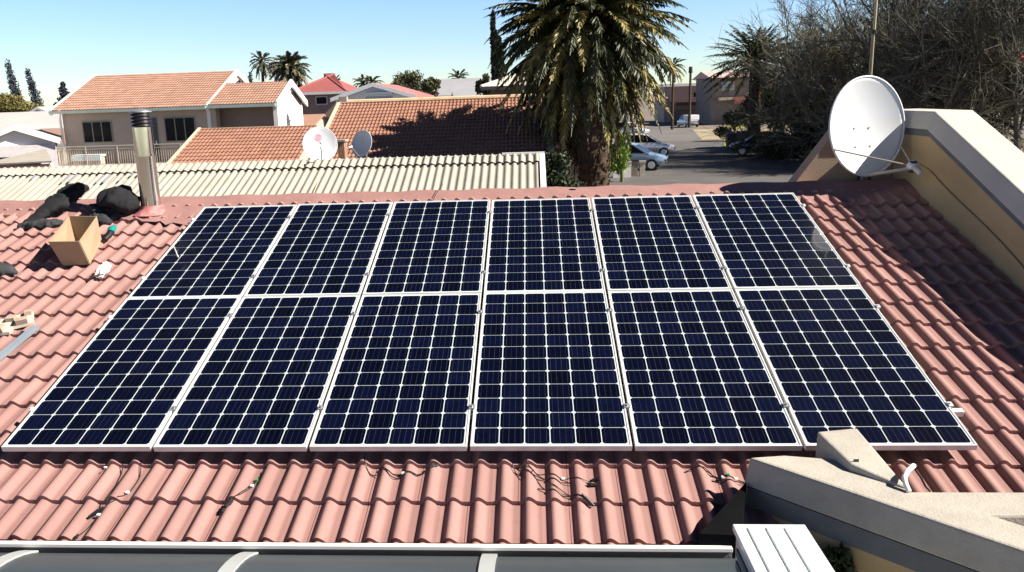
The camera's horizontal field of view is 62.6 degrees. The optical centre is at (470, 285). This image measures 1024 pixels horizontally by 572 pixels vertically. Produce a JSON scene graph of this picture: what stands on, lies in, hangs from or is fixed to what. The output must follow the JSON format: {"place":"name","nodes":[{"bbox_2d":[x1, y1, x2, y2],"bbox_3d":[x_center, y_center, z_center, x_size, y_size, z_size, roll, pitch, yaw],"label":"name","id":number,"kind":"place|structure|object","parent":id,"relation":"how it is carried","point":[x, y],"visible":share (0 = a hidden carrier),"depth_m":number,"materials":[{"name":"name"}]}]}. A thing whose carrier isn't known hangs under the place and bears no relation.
{"place":"outdoors","nodes":[
{"label":"outdoors","id":0,"kind":"place"},
{"bbox_2d":[337,139,348,158],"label":"brick pier","id":1,"kind":"structure","parent":0,"point":[342,149],"depth_m":21.49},
{"bbox_2d":[0,0,1012,107],"label":"sky","id":2,"kind":"structure","parent":0,"point":[68,41],"materials":[{"name":"blue"}]},
{"bbox_2d":[646,121,701,140],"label":"side road","id":3,"kind":"structure","parent":0,"point":[681,133],"depth_m":87.72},
{"bbox_2d":[663,57,686,128],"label":"palm tree","id":4,"kind":"object","parent":3,"relation":"on","point":[675,64],"visible":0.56,"depth_m":95.15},
{"bbox_2d":[677,115,698,126],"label":"parked car","id":5,"kind":"object","parent":3,"relation":"on","point":[683,120],"visible":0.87,"depth_m":99.39,"materials":[{"name":"white metal"}]},
{"bbox_2d":[688,67,720,127],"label":"utility pole","id":6,"kind":"object","parent":3,"relation":"on","point":[690,72],"visible":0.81,"depth_m":98.21,"materials":[{"name":"brown wood"}]},
{"bbox_2d":[608,141,803,185],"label":"road","id":7,"kind":"structure","parent":0,"point":[694,162],"depth_m":45.43,"materials":[{"name":"asphalt"}]},
{"bbox_2d":[608,130,632,181],"bbox_3d":[7.016,-6.227,40.060,1.507,2.527,1.164,-1,13,4],"label":"small tree","id":8,"kind":"object","parent":7,"relation":"on","point":[619,165],"visible":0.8,"depth_m":39.89,"materials":[{"name":"green plant"}]},
{"bbox_2d":[611,142,667,170],"bbox_3d":[8.794,-7.186,46.451,4.050,1.466,1.744,2,13,18],"label":"parked car","id":9,"kind":"object","parent":7,"relation":"on","point":[654,161],"visible":0.4,"depth_m":45.45,"materials":[{"name":"silver metal"}]},
{"bbox_2d":[630,134,674,155],"bbox_3d":[11.512,-9.383,55.936,4.050,1.466,1.744,0,13,10],"label":"parked car","id":10,"kind":"object","parent":7,"relation":"on","point":[653,144],"visible":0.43,"depth_m":55.06,"materials":[{"name":"silver metal"}]},
{"bbox_2d":[729,131,789,155],"bbox_3d":[18.639,-9.118,53.647,4.050,1.466,1.744,1,13,14],"label":"parked car","id":11,"kind":"object","parent":7,"relation":"on","point":[744,153],"visible":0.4,"depth_m":53.13,"materials":[{"name":"black metal"}]},
{"bbox_2d":[612,94,1023,185],"bbox_3d":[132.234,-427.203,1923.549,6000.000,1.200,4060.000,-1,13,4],"label":"ground","id":12,"kind":"structure","parent":0,"point":[649,118],"depth_m":107.18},
{"bbox_2d":[4,58,23,99],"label":"cypress","id":13,"kind":"object","parent":12,"relation":"on","point":[11,82],"visible":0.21,"depth_m":90.22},
{"bbox_2d":[0,92,46,112],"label":"olive tree","id":14,"kind":"object","parent":12,"relation":"on","point":[11,103],"visible":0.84,"depth_m":79.16,"materials":[{"name":"green plant"}]},
{"bbox_2d":[0,149,52,167],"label":"carport","id":15,"kind":"object","parent":12,"relation":"on","point":[34,159],"visible":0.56,"depth_m":33.55,"materials":[{"name":"white paint"}]},
{"bbox_2d":[0,124,61,166],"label":"white gable house","id":16,"kind":"structure","parent":12,"relation":"on","point":[19,139],"depth_m":39.99,"materials":[{"name":"paint"}]},
{"bbox_2d":[0,111,63,129],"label":"grey roof house","id":17,"kind":"structure","parent":12,"relation":"on","point":[41,120],"depth_m":63.17,"materials":[{"name":"white paint"}]},
{"bbox_2d":[25,67,43,107],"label":"cypress","id":18,"kind":"object","parent":12,"relation":"on","point":[31,87],"visible":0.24,"depth_m":90.17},
{"bbox_2d":[44,129,68,165],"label":"peach roof house","id":19,"kind":"structure","parent":12,"relation":"on","point":[56,131],"depth_m":52.32,"materials":[{"name":"paint"}]},
{"bbox_2d":[53,81,70,105],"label":"conifer","id":20,"kind":"object","parent":12,"relation":"on","point":[63,92],"visible":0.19,"depth_m":94.71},
{"bbox_2d":[48,69,307,166],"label":"house","id":21,"kind":"structure","parent":12,"relation":"on","point":[94,109],"depth_m":42.59,"materials":[{"name":"orange tile"}]},
{"bbox_2d":[71,154,105,165],"bbox_3d":[-19.141,-6.333,42.133,1.480,0.520,0.595,-1,13,4],"label":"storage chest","id":22,"kind":"object","parent":21,"relation":"on","point":[91,156],"visible":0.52,"depth_m":41.87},
{"bbox_2d":[81,121,113,142],"bbox_3d":[-18.896,-7.799,42.550,1.544,1.076,0.050,-1,13,4],"label":"window","id":23,"kind":"structure","parent":21,"relation":"in","point":[93,131],"depth_m":42.55,"materials":[{"name":"black glass"}]},
{"bbox_2d":[150,118,160,161],"bbox_3d":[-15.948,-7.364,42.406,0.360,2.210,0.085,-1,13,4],"label":"door","id":24,"kind":"structure","parent":21,"relation":"in","point":[155,132],"depth_m":42.36,"materials":[{"name":"metal"}]},
{"bbox_2d":[163,117,195,141],"bbox_3d":[-14.598,-7.880,42.228,1.595,1.205,0.050,-1,13,4],"label":"window","id":25,"kind":"structure","parent":21,"relation":"in","point":[177,129],"depth_m":42.22,"materials":[{"name":"black glass"}]},
{"bbox_2d":[290,108,303,123],"bbox_3d":[-8.973,-8.769,43.274,0.937,0.836,0.678,-1,13,4],"label":"satellite dish","id":26,"kind":"object","parent":21,"relation":"attached to","point":[296,117],"visible":1,"depth_m":43.33,"materials":[{"name":"grey metal"}]},
{"bbox_2d":[166,125,318,163],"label":"lean to house","id":27,"kind":"structure","parent":12,"relation":"on","point":[242,144],"depth_m":30.92,"materials":[{"name":"orange tile"}]},
{"bbox_2d":[249,50,274,81],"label":"palm tree","id":28,"kind":"object","parent":12,"relation":"on","point":[262,66],"visible":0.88,"depth_m":79.84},
{"bbox_2d":[0,152,545,200],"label":"outbuilding","id":29,"kind":"structure","parent":12,"relation":"on","point":[518,170],"depth_m":19.80,"materials":[{"name":"white paint"}]},
{"bbox_2d":[302,126,336,192],"bbox_3d":[-3.769,-2.914,19.605,0.816,1.509,2.648,-1,13,4],"label":"satellite dish","id":30,"kind":"object","parent":29,"relation":"attached to","point":[319,143],"visible":0.95,"depth_m":20.68,"materials":[{"name":"metal"}]},
{"bbox_2d":[348,130,371,157],"bbox_3d":[-2.734,-3.434,20.894,0.576,0.852,0.632,-1,13,4],"label":"satellite dish","id":31,"kind":"object","parent":29,"relation":"attached to","point":[361,144],"visible":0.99,"depth_m":21.05,"materials":[{"name":"grey metal"}]},
{"bbox_2d":[267,51,312,87],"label":"palm tree","id":32,"kind":"object","parent":12,"relation":"on","point":[288,69],"visible":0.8,"depth_m":74.48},
{"bbox_2d":[303,114,328,126],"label":"pink roof house","id":33,"kind":"structure","parent":12,"relation":"on","point":[320,120],"depth_m":49.49,"materials":[{"name":"orange tile"}]},
{"bbox_2d":[299,73,356,117],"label":"red hip house","id":34,"kind":"structure","parent":12,"relation":"on","point":[318,94],"depth_m":66.35,"materials":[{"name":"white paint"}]},
{"bbox_2d":[315,96,327,104],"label":"window","id":35,"kind":"structure","parent":34,"relation":"in","point":[320,100],"depth_m":66.21,"materials":[{"name":"black glass"}]},
{"bbox_2d":[352,74,369,86],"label":"palm tree","id":36,"kind":"object","parent":12,"relation":"on","point":[359,79],"visible":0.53,"depth_m":99.73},
{"bbox_2d":[0,541,734,571],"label":"patio canopy","id":37,"kind":"object","parent":12,"relation":"on","point":[68,556],"visible":0.98,"depth_m":4.47,"materials":[{"name":"metal"}]},
{"bbox_2d":[361,75,384,83],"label":"palm tree","id":38,"kind":"object","parent":12,"relation":"on","point":[371,80],"visible":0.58,"depth_m":99.84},
{"bbox_2d":[330,83,433,102],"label":"pale blue house","id":39,"kind":"structure","parent":12,"relation":"on","point":[375,91],"depth_m":50.02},
{"bbox_2d":[392,69,423,89],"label":"bushy tree","id":40,"kind":"object","parent":12,"relation":"on","point":[412,80],"visible":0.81,"depth_m":74.61,"materials":[{"name":"green plant"}]},
{"bbox_2d":[416,76,440,96],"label":"bushy tree","id":41,"kind":"object","parent":12,"relation":"on","point":[430,85],"visible":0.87,"depth_m":71.84,"materials":[{"name":"green plant"}]},
{"bbox_2d":[325,94,551,158],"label":"long house","id":42,"kind":"structure","parent":12,"relation":"on","point":[439,126],"depth_m":32.95,"materials":[{"name":"orange tile"}]},
{"bbox_2d":[434,90,453,96],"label":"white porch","id":43,"kind":"object","parent":12,"relation":"on","point":[442,93],"visible":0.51,"depth_m":80.58,"materials":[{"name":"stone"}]},
{"bbox_2d":[448,69,468,78],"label":"palm tree","id":44,"kind":"object","parent":12,"relation":"on","point":[456,74],"visible":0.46,"depth_m":109.85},
{"bbox_2d":[438,77,491,95],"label":"slate roof house","id":45,"kind":"structure","parent":12,"relation":"on","point":[462,87],"depth_m":85.53,"materials":[{"name":"white paint"}]},
{"bbox_2d":[475,73,489,94],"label":"bushy tree","id":46,"kind":"object","parent":12,"relation":"on","point":[484,80],"visible":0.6,"depth_m":61.63,"materials":[{"name":"green plant"}]},
{"bbox_2d":[489,9,496,80],"bbox_3d":[2.008,-14.639,61.008,1.255,10.687,1.277,-1,13,4],"label":"cypress","id":47,"kind":"object","parent":12,"relation":"on","point":[493,42],"visible":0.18,"depth_m":60.23,"materials":[{"name":"green plant"}]},
{"bbox_2d":[495,33,504,79],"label":"cypress","id":48,"kind":"object","parent":12,"relation":"on","point":[500,58],"visible":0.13,"depth_m":59.12,"materials":[{"name":"green plant"}]},
{"bbox_2d":[0,178,1023,553],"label":"tiled house","id":49,"kind":"structure","parent":12,"relation":"on","point":[942,292],"depth_m":5.33,"materials":[{"name":"tile"}]},
{"bbox_2d":[0,262,17,276],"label":"black cloth","id":50,"kind":"object","parent":49,"relation":"on","point":[7,269],"visible":0.99,"depth_m":7.87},
{"bbox_2d":[0,314,17,335],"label":"packing tray","id":51,"kind":"object","parent":49,"relation":"on","point":[6,325],"visible":0.93,"depth_m":6.99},
{"bbox_2d":[0,324,39,360],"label":"rail offcut","id":52,"kind":"object","parent":49,"relation":"on","point":[17,341],"visible":1,"depth_m":6.76,"materials":[{"name":"metal"}]},
{"bbox_2d":[12,309,33,328],"bbox_3d":[-3.770,0.277,7.074,0.162,0.123,0.225,-8,14,-25],"label":"packing tray","id":53,"kind":"object","parent":49,"relation":"on","point":[26,318],"visible":0.95,"depth_m":7.02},
{"bbox_2d":[17,182,88,229],"bbox_3d":[-4.461,-0.882,9.138,0.426,0.439,0.864,4,14,24],"label":"duffel bag","id":54,"kind":"object","parent":49,"relation":"on","point":[63,198],"visible":0.98,"depth_m":9.07,"materials":[{"name":"black fabric"}]},
{"bbox_2d":[48,216,101,265],"bbox_3d":[-3.821,-0.445,8.174,0.328,0.422,0.665,-3,13,-4],"label":"cardboard box","id":55,"kind":"object","parent":49,"relation":"on","point":[74,240],"visible":1,"depth_m":8.11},
{"bbox_2d":[94,261,110,277],"bbox_3d":[-3.419,-0.148,7.812,0.105,0.133,0.263,-1,13,4],"label":"plastic bag","id":56,"kind":"object","parent":49,"relation":"on","point":[103,269],"visible":1,"depth_m":7.77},
{"bbox_2d":[71,460,141,540],"bbox_3d":[-2.189,1.302,5.116,0.172,0.224,0.666,-1,13,6],"label":"cable","id":57,"kind":"object","parent":49,"relation":"on","point":[97,512],"visible":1,"depth_m":5.03,"materials":[{"name":"black plastic"}]},
{"bbox_2d":[103,225,116,240],"bbox_3d":[-3.666,-0.540,8.545,0.080,0.136,0.257,-3,13,-5],"label":"cordless tool","id":58,"kind":"object","parent":49,"relation":"on","point":[111,230],"visible":1,"depth_m":8.52,"materials":[{"name":"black plastic"}]},
{"bbox_2d":[86,184,139,224],"bbox_3d":[-3.841,-0.879,9.035,0.536,0.411,0.472,-8,14,-26],"label":"backpack","id":59,"kind":"object","parent":49,"relation":"on","point":[122,199],"visible":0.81,"depth_m":8.93,"materials":[{"name":"black fabric"}]},
{"bbox_2d":[129,108,164,215],"bbox_3d":[-3.478,-1.323,9.001,0.400,1.137,0.400,-1,13,4],"label":"chimney flue","id":60,"kind":"object","parent":49,"relation":"on","point":[147,172],"visible":0.98,"depth_m":8.93,"materials":[{"name":"silver metal"}]},
{"bbox_2d":[221,459,267,512],"bbox_3d":[-1.366,1.226,5.164,0.059,0.138,0.485,3,14,22],"label":"cable","id":61,"kind":"object","parent":49,"relation":"on","point":[228,503],"visible":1,"depth_m":5.09,"materials":[{"name":"black plastic"}]},
{"bbox_2d":[364,457,437,478],"bbox_3d":[-0.443,1.134,5.220,0.474,0.092,0.113,0,13,7],"label":"cable","id":62,"kind":"object","parent":49,"relation":"on","point":[413,473],"visible":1,"depth_m":5.21,"materials":[{"name":"black plastic"}]},
{"bbox_2d":[103,304,880,324],"bbox_3d":[0.068,0.222,6.739,6.152,0.114,0.248,-1,13,4],"label":"mounting rail","id":63,"kind":"object","parent":49,"relation":"attached to","point":[742,308],"visible":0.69,"depth_m":6.62,"materials":[{"name":"metal"}]},
{"bbox_2d":[26,402,963,418],"bbox_3d":[0.042,0.816,5.649,6.202,0.114,0.248,-1,13,4],"label":"mounting rail","id":64,"kind":"object","parent":49,"relation":"attached to","point":[958,412],"visible":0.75,"depth_m":5.47,"materials":[{"name":"metal"}]},
{"bbox_2d":[1,296,241,451],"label":"solar panel","id":65,"kind":"object","parent":64,"relation":"attached to","point":[123,382],"visible":0.98,"depth_m":6.04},
{"bbox_2d":[153,295,359,451],"bbox_3d":[-1.471,0.564,6.175,0.992,0.038,1.956,-1,29,4],"label":"solar panel","id":66,"kind":"object","parent":64,"relation":"attached to","point":[262,380],"visible":1,"depth_m":5.97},
{"bbox_2d":[309,293,481,450],"bbox_3d":[-0.462,0.548,6.100,0.992,0.039,1.956,-1,29,4],"label":"solar panel","id":67,"kind":"object","parent":64,"relation":"attached to","point":[403,379],"visible":1,"depth_m":5.89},
{"bbox_2d":[470,291,631,450],"bbox_3d":[0.547,0.530,6.024,0.992,0.038,1.956,-1,29,4],"label":"solar panel","id":68,"kind":"object","parent":64,"relation":"attached to","point":[548,378],"visible":1,"depth_m":5.81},
{"bbox_2d":[608,289,801,450],"bbox_3d":[1.556,0.517,5.951,0.992,0.039,1.956,-1,28,4],"label":"solar panel","id":69,"kind":"object","parent":64,"relation":"attached to","point":[696,374],"visible":1,"depth_m":5.74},
{"bbox_2d":[734,287,977,449],"bbox_3d":[2.565,0.499,5.876,0.992,0.040,1.956,-1,29,4],"label":"solar panel","id":70,"kind":"object","parent":64,"relation":"attached to","point":[838,358],"visible":0.99,"depth_m":5.69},
{"bbox_2d":[139,264,850,283],"bbox_3d":[0.116,-0.101,7.328,6.132,0.114,0.248,-1,13,4],"label":"mounting rail","id":71,"kind":"object","parent":49,"relation":"attached to","point":[484,272],"visible":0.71,"depth_m":7.22,"materials":[{"name":"metal"}]},
{"bbox_2d":[128,205,296,298],"bbox_3d":[-2.368,-0.358,7.969,0.992,0.039,1.956,-1,29,4],"label":"solar panel","id":72,"kind":"object","parent":71,"relation":"attached to","point":[219,251],"visible":0.97,"depth_m":7.83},
{"bbox_2d":[244,202,392,297],"bbox_3d":[-1.359,-0.379,7.892,0.992,0.038,1.956,-1,29,4],"label":"solar panel","id":73,"kind":"object","parent":71,"relation":"attached to","point":[324,249],"visible":0.99,"depth_m":7.74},
{"bbox_2d":[363,199,489,294],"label":"solar panel","id":74,"kind":"object","parent":71,"relation":"attached to","point":[430,247],"visible":1,"depth_m":7.67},
{"bbox_2d":[484,198,604,291],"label":"solar panel","id":75,"kind":"object","parent":71,"relation":"attached to","point":[538,245],"visible":0.97,"depth_m":7.60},
{"bbox_2d":[591,195,731,291],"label":"solar panel","id":76,"kind":"object","parent":71,"relation":"attached to","point":[655,242],"visible":1,"depth_m":7.52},
{"bbox_2d":[692,193,861,291],"bbox_3d":[2.678,-0.442,7.593,0.992,0.038,1.956,-1,29,4],"label":"solar panel","id":77,"kind":"object","parent":71,"relation":"attached to","point":[769,240],"visible":0.99,"depth_m":7.44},
{"bbox_2d":[187,204,805,225],"bbox_3d":[0.179,-0.712,8.446,6.152,0.114,0.248,-1,13,4],"label":"mounting rail","id":78,"kind":"object","parent":49,"relation":"attached to","point":[489,212],"visible":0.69,"depth_m":8.33,"materials":[{"name":"metal"}]},
{"bbox_2d":[512,458,599,506],"bbox_3d":[0.493,1.175,5.062,0.574,0.154,0.199,4,14,24],"label":"cable","id":79,"kind":"object","parent":49,"relation":"on","point":[589,501],"visible":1,"depth_m":5.04,"materials":[{"name":"black plastic"}]},
{"bbox_2d":[684,464,744,483],"bbox_3d":[1.466,1.133,5.044,0.358,0.070,0.080,5,14,28],"label":"cable","id":80,"kind":"object","parent":49,"relation":"on","point":[728,474],"visible":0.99,"depth_m":5.01,"materials":[{"name":"black plastic"}]},
{"bbox_2d":[788,129,891,181],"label":"cross wall","id":81,"kind":"structure","parent":49,"relation":"on","point":[821,162],"depth_m":9.20,"materials":[{"name":"beige paint"}]},
{"bbox_2d":[699,429,1023,571],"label":"eave parapet","id":82,"kind":"structure","parent":49,"relation":"attached to","point":[846,488],"depth_m":4.32,"materials":[{"name":"beige paint"}]},
{"bbox_2d":[901,463,915,491],"bbox_3d":[2.285,1.003,4.390,0.056,0.094,0.197,6,15,32],"label":"pipe","id":83,"kind":"object","parent":82,"relation":"on","point":[909,469],"visible":1,"depth_m":4.36,"materials":[{"name":"white plastic"}]},
{"bbox_2d":[868,0,877,75],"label":"antenna mast","id":84,"kind":"object","parent":49,"relation":"on","point":[873,31],"visible":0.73,"depth_m":10.18,"materials":[{"name":"beige metal"}]},
{"bbox_2d":[829,75,923,179],"bbox_3d":[4.190,-1.517,8.455,0.889,1.189,0.855,9,16,39],"label":"satellite dish","id":85,"kind":"object","parent":49,"relation":"on","point":[866,125],"visible":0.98,"depth_m":8.59,"materials":[{"name":"metal"}]},
{"bbox_2d":[891,109,1023,291],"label":"parapet wall","id":86,"kind":"structure","parent":49,"relation":"attached to","point":[968,183],"depth_m":7.61,"materials":[{"name":"paint"}]},
{"bbox_2d":[480,72,552,144],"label":"grey tile house","id":87,"kind":"structure","parent":12,"relation":"on","point":[491,86],"depth_m":47.53,"materials":[{"name":"brick"}]},
{"bbox_2d":[544,149,571,181],"bbox_3d":[2.759,-2.890,28.844,1.310,3.542,1.387,-13,17,-41],"label":"garden shrub","id":88,"kind":"object","parent":12,"relation":"on","point":[555,161],"visible":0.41,"depth_m":28.37,"materials":[{"name":"green plant"}]},
{"bbox_2d":[552,133,577,182],"bbox_3d":[4.078,-4.202,33.329,1.907,4.069,3.000,-1,13,4],"label":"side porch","id":89,"kind":"object","parent":12,"relation":"on","point":[570,168],"visible":0.04,"depth_m":33.89,"materials":[{"name":"paint"}]},
{"bbox_2d":[546,168,587,186],"bbox_3d":[2.984,-2.288,27.212,1.672,3.065,1.308,-1,13,4],"label":"garden shrub","id":90,"kind":"object","parent":12,"relation":"on","point":[557,180],"visible":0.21,"depth_m":26.71,"materials":[{"name":"green plant"}]},
{"bbox_2d":[484,0,695,186],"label":"palm tree","id":91,"kind":"object","parent":12,"relation":"on","point":[587,74],"visible":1,"depth_m":28.96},
{"bbox_2d":[613,161,631,177],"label":"boundary wall","id":92,"kind":"structure","parent":12,"relation":"on","point":[626,173],"depth_m":42.19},
{"bbox_2d":[620,122,648,133],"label":"parked car","id":93,"kind":"object","parent":12,"relation":"on","point":[636,130],"visible":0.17,"depth_m":80.38,"materials":[{"name":"white metal"}]},
{"bbox_2d":[631,159,638,175],"bbox_3d":[8.319,-5.960,42.729,0.400,0.950,0.330,-1,13,4],"label":"gate post","id":94,"kind":"object","parent":12,"relation":"on","point":[634,167],"visible":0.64,"depth_m":42.59,"materials":[{"name":"beige concrete"}]},
{"bbox_2d":[639,160,645,175],"bbox_3d":[8.719,-5.927,42.708,0.340,0.871,0.330,-1,13,4],"label":"gate post","id":95,"kind":"object","parent":12,"relation":"on","point":[641,168],"visible":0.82,"depth_m":42.59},
{"bbox_2d":[655,83,695,121],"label":"flat roof house","id":96,"kind":"structure","parent":12,"relation":"on","point":[681,96],"depth_m":118.31,"materials":[{"name":"brown"}]},
{"bbox_2d":[674,109,694,121],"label":"garage door","id":97,"kind":"structure","parent":96,"relation":"in","point":[678,113],"depth_m":118.55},
{"bbox_2d":[693,128,771,139],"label":"verge","id":98,"kind":"structure","parent":12,"relation":"on","point":[700,133],"depth_m":83.92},
{"bbox_2d":[693,70,776,124],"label":"brick building","id":99,"kind":"structure","parent":12,"relation":"on","point":[710,108],"depth_m":104.78,"materials":[{"name":"white paint"}]},
{"bbox_2d":[700,23,795,151],"bbox_3d":[18.855,-13.245,56.423,7.216,8.457,7.161,-14,17,-43],"label":"palm tree","id":100,"kind":"object","parent":12,"relation":"on","point":[747,41],"visible":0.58,"depth_m":55.78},
{"bbox_2d":[733,524,834,571],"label":"metal cabinet","id":101,"kind":"object","parent":12,"relation":"on","point":[775,548],"visible":1,"depth_m":3.56,"materials":[{"name":"white metal"}]},
{"bbox_2d":[761,122,819,160],"bbox_3d":[19.738,-8.201,50.068,4.776,3.119,3.245,8,16,38],"label":"evergreen tree","id":102,"kind":"object","parent":12,"relation":"on","point":[770,150],"visible":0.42,"depth_m":49.75,"materials":[{"name":"green plant"}]},
{"bbox_2d":[693,0,930,160],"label":"bare tree","id":103,"kind":"object","parent":12,"relation":"on","point":[783,63],"visible":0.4,"depth_m":51.06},
{"bbox_2d":[811,114,829,147],"bbox_3d":[21.743,-8.368,47.052,4.348,3.306,3.916,-9,14,-29],"label":"evergreen tree","id":104,"kind":"object","parent":12,"relation":"on","point":[816,127],"depth_m":47.18,"materials":[{"name":"green plant"}]},
{"bbox_2d":[776,67,868,132],"bbox_3d":[23.914,-12.359,55.496,6.780,7.400,4.372,7,16,36],"label":"evergreen tree","id":105,"kind":"object","parent":12,"relation":"on","point":[810,107],"visible":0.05,"depth_m":55.71,"materials":[{"name":"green plant"}]},
{"bbox_2d":[822,542,858,571],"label":"shrub","id":106,"kind":"object","parent":12,"relation":"on","point":[840,559],"visible":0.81,"depth_m":4.35,"materials":[{"name":"green plant"}]},
{"bbox_2d":[717,0,1020,165],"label":"bare tree","id":107,"kind":"object","parent":12,"relation":"on","point":[900,78],"visible":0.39,"depth_m":44.28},
{"bbox_2d":[734,0,1023,158],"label":"bare tree","id":108,"kind":"object","parent":12,"relation":"on","point":[973,66],"visible":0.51,"depth_m":41.46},
{"bbox_2d":[850,0,1023,149],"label":"bare tree","id":109,"kind":"object","parent":12,"relation":"on","point":[1013,23],"visible":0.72,"depth_m":40.14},
{"bbox_2d":[903,79,998,111],"bbox_3d":[26.387,-9.830,46.111,4.182,5.755,3.527,-6,13,-19],"label":"evergreen tree","id":110,"kind":"object","parent":12,"relation":"on","point":[936,99],"visible":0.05,"depth_m":45.27,"materials":[{"name":"green plant"}]},
{"bbox_2d":[909,7,1023,141],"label":"evergreen tree","id":111,"kind":"object","parent":12,"relation":"on","point":[996,113],"visible":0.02,"depth_m":53.89,"materials":[{"name":"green plant"}]},
{"label":"lawn","id":112,"kind":"structure","parent":12,"relation":"on","visible":0},
{"bbox_2d":[713,108,743,138],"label":"clipped tree","id":113,"kind":"object","parent":112,"relation":"on","point":[721,128],"visible":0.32,"depth_m":69.86,"materials":[{"name":"green plant"}]},
{"bbox_2d":[735,71,801,131],"bbox_3d":[21.933,-12.902,60.404,5.825,5.823,3.612,-1,13,4],"label":"evergreen tree","id":114,"kind":"object","parent":112,"relation":"on","point":[746,104],"visible":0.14,"depth_m":59.90,"materials":[{"name":"green plant"}]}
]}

